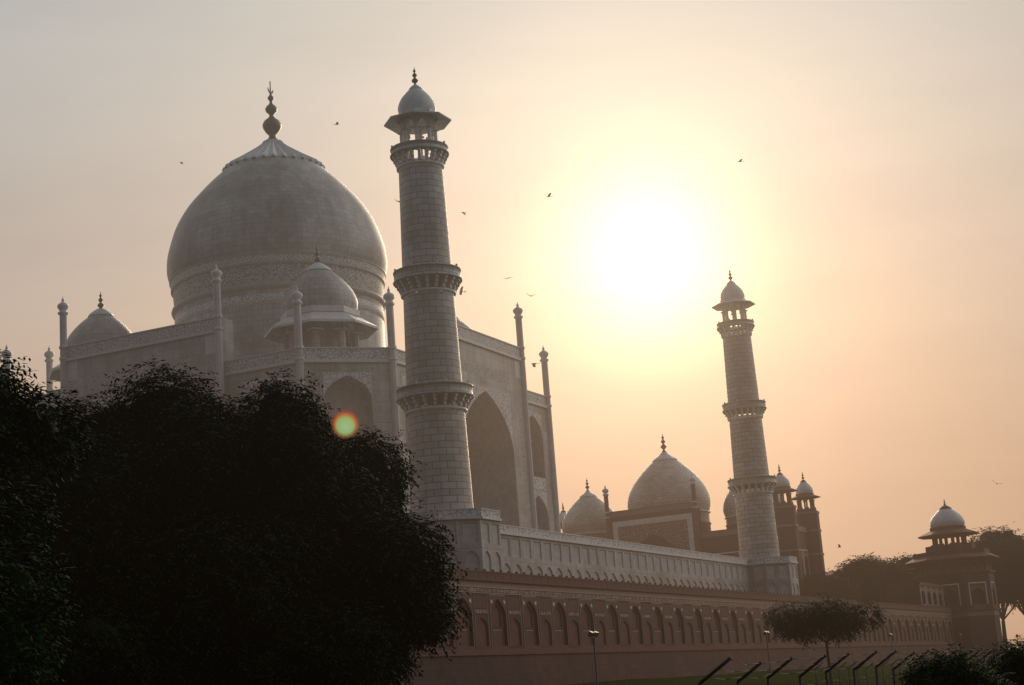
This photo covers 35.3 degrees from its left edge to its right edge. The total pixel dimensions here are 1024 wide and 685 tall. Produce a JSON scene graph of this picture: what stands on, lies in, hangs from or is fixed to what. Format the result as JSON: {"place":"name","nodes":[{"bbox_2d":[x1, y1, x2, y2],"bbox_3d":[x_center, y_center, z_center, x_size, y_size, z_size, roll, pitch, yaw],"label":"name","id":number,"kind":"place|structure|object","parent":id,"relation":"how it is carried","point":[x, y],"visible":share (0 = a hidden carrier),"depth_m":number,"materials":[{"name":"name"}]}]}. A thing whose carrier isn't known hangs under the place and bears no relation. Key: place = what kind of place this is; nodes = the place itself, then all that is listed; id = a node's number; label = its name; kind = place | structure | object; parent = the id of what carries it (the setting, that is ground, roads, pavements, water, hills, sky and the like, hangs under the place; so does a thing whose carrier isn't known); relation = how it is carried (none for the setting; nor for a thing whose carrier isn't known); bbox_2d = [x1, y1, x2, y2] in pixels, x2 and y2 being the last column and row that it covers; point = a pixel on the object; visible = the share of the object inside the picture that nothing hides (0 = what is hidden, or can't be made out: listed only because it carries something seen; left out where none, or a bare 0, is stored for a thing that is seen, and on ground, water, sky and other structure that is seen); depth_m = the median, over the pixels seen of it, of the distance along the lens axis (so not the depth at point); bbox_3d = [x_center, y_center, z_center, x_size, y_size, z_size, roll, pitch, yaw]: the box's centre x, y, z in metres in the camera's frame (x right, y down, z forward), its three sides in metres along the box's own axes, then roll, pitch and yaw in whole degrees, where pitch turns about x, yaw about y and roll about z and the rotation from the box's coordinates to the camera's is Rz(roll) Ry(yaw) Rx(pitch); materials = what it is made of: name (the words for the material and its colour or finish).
{"place":"outdoors","nodes":[
{"label":"outdoors","id":0,"kind":"place"},
{"bbox_2d":[334,413,356,434],"bbox_3d":[-0.309,0.151,2.980,0.055,0.054,0.012,-4,-12,1],"label":"lens flare","id":1,"kind":"object","parent":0,"point":[345,423],"visible":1,"depth_m":2.98,"materials":[{"name":"green"}]},
{"bbox_2d":[0,0,1023,648],"label":"sky","id":2,"kind":"structure","parent":0,"point":[871,219],"materials":[{"name":"orange"}]},
{"bbox_2d":[570,657,997,684],"bbox_3d":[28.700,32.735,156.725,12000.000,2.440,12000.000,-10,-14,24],"label":"ground","id":3,"kind":"structure","parent":0,"point":[808,677],"depth_m":153.41,"materials":[{"name":"green plant"}]},
{"bbox_2d":[0,349,109,684],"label":"tree","id":4,"kind":"object","parent":3,"relation":"on","point":[27,429],"visible":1,"depth_m":28.14,"materials":[{"name":"green plant"}]},
{"bbox_2d":[0,427,153,632],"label":"tree","id":5,"kind":"object","parent":3,"relation":"on","point":[78,552],"visible":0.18,"depth_m":42.46,"materials":[{"name":"green plant"}]},
{"bbox_2d":[14,355,471,684],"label":"tree","id":6,"kind":"object","parent":3,"relation":"on","point":[271,486],"visible":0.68,"depth_m":44.66,"materials":[{"name":"green plant"}]},
{"bbox_2d":[588,631,598,684],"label":"floodlight mast","id":7,"kind":"object","parent":3,"relation":"on","point":[593,634],"visible":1,"depth_m":119.74,"materials":[{"name":"grey metal"}]},
{"bbox_2d":[379,565,957,684],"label":"boundary wall","id":8,"kind":"structure","parent":3,"relation":"on","point":[529,629],"depth_m":161.72,"materials":[{"name":"red stone"}]},
{"bbox_2d":[405,508,799,595],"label":"marble plinth","id":9,"kind":"structure","parent":8,"relation":"on","point":[484,538],"depth_m":176.00,"materials":[{"name":"white stone"}]},
{"bbox_2d":[1,81,560,531],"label":"mausoleum","id":10,"kind":"structure","parent":9,"relation":"on","point":[277,257],"depth_m":202.84,"materials":[{"name":"stone"}]},
{"bbox_2d":[384,68,473,511],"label":"minaret","id":11,"kind":"object","parent":9,"relation":"on","point":[425,273],"visible":0.98,"depth_m":147.33,"materials":[{"name":"stone"}]},
{"bbox_2d":[711,269,779,558],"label":"minaret","id":12,"kind":"object","parent":9,"relation":"on","point":[757,530],"visible":1,"depth_m":232.36,"materials":[{"name":"stone"}]},
{"bbox_2d":[560,434,824,581],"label":"mosque","id":13,"kind":"structure","parent":8,"relation":"on","point":[668,503],"depth_m":331.48,"materials":[{"name":"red stone"}]},
{"bbox_2d":[799,568,859,599],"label":"tree","id":14,"kind":"object","parent":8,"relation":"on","point":[834,586],"visible":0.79,"depth_m":301.67,"materials":[{"name":"green plant"}]},
{"bbox_2d":[830,551,916,601],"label":"tree","id":15,"kind":"object","parent":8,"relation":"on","point":[875,577],"visible":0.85,"depth_m":313.34,"materials":[{"name":"green plant"}]},
{"bbox_2d":[886,582,948,607],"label":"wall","id":16,"kind":"structure","parent":8,"relation":"on","point":[923,593],"depth_m":296.58,"materials":[{"name":"red stone"}]},
{"bbox_2d":[763,631,771,673],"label":"floodlight mast","id":17,"kind":"object","parent":3,"relation":"on","point":[766,633],"visible":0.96,"depth_m":166.79,"materials":[{"name":"grey metal"}]},
{"bbox_2d":[761,592,888,684],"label":"tree","id":18,"kind":"object","parent":3,"relation":"on","point":[834,619],"visible":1,"depth_m":134.26,"materials":[{"name":"green plant"}]},
{"bbox_2d":[698,648,1001,684],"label":"security fence","id":19,"kind":"object","parent":3,"relation":"on","point":[746,674],"visible":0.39,"depth_m":48.82,"materials":[{"name":"metal"}]},
{"bbox_2d":[889,634,895,665],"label":"floodlight mast","id":20,"kind":"object","parent":3,"relation":"on","point":[891,635],"visible":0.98,"depth_m":217.28,"materials":[{"name":"grey metal"}]},
{"bbox_2d":[877,552,924,602],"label":"tree","id":21,"kind":"object","parent":3,"relation":"on","point":[904,560],"visible":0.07,"depth_m":342.93,"materials":[{"name":"green plant"}]},
{"bbox_2d":[904,500,1003,657],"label":"corner tower","id":22,"kind":"structure","parent":3,"relation":"on","point":[961,574],"depth_m":316.98,"materials":[{"name":"red stone"}]},
{"bbox_2d":[894,641,1022,684],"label":"bush","id":23,"kind":"object","parent":3,"relation":"on","point":[948,669],"visible":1,"depth_m":37.31,"materials":[{"name":"green plant"}]},
{"bbox_2d":[960,521,1023,616],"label":"tree","id":24,"kind":"object","parent":3,"relation":"on","point":[1007,548],"visible":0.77,"depth_m":351.43,"materials":[{"name":"green plant"}]},
{"bbox_2d":[974,635,1023,684],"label":"bush","id":25,"kind":"object","parent":3,"relation":"on","point":[1011,659],"visible":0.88,"depth_m":47.02,"materials":[{"name":"green plant"}]},
{"bbox_2d":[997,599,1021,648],"bbox_3d":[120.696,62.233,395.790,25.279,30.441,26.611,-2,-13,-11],"label":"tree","id":26,"kind":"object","parent":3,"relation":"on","point":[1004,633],"depth_m":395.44,"materials":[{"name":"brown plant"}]}
]}

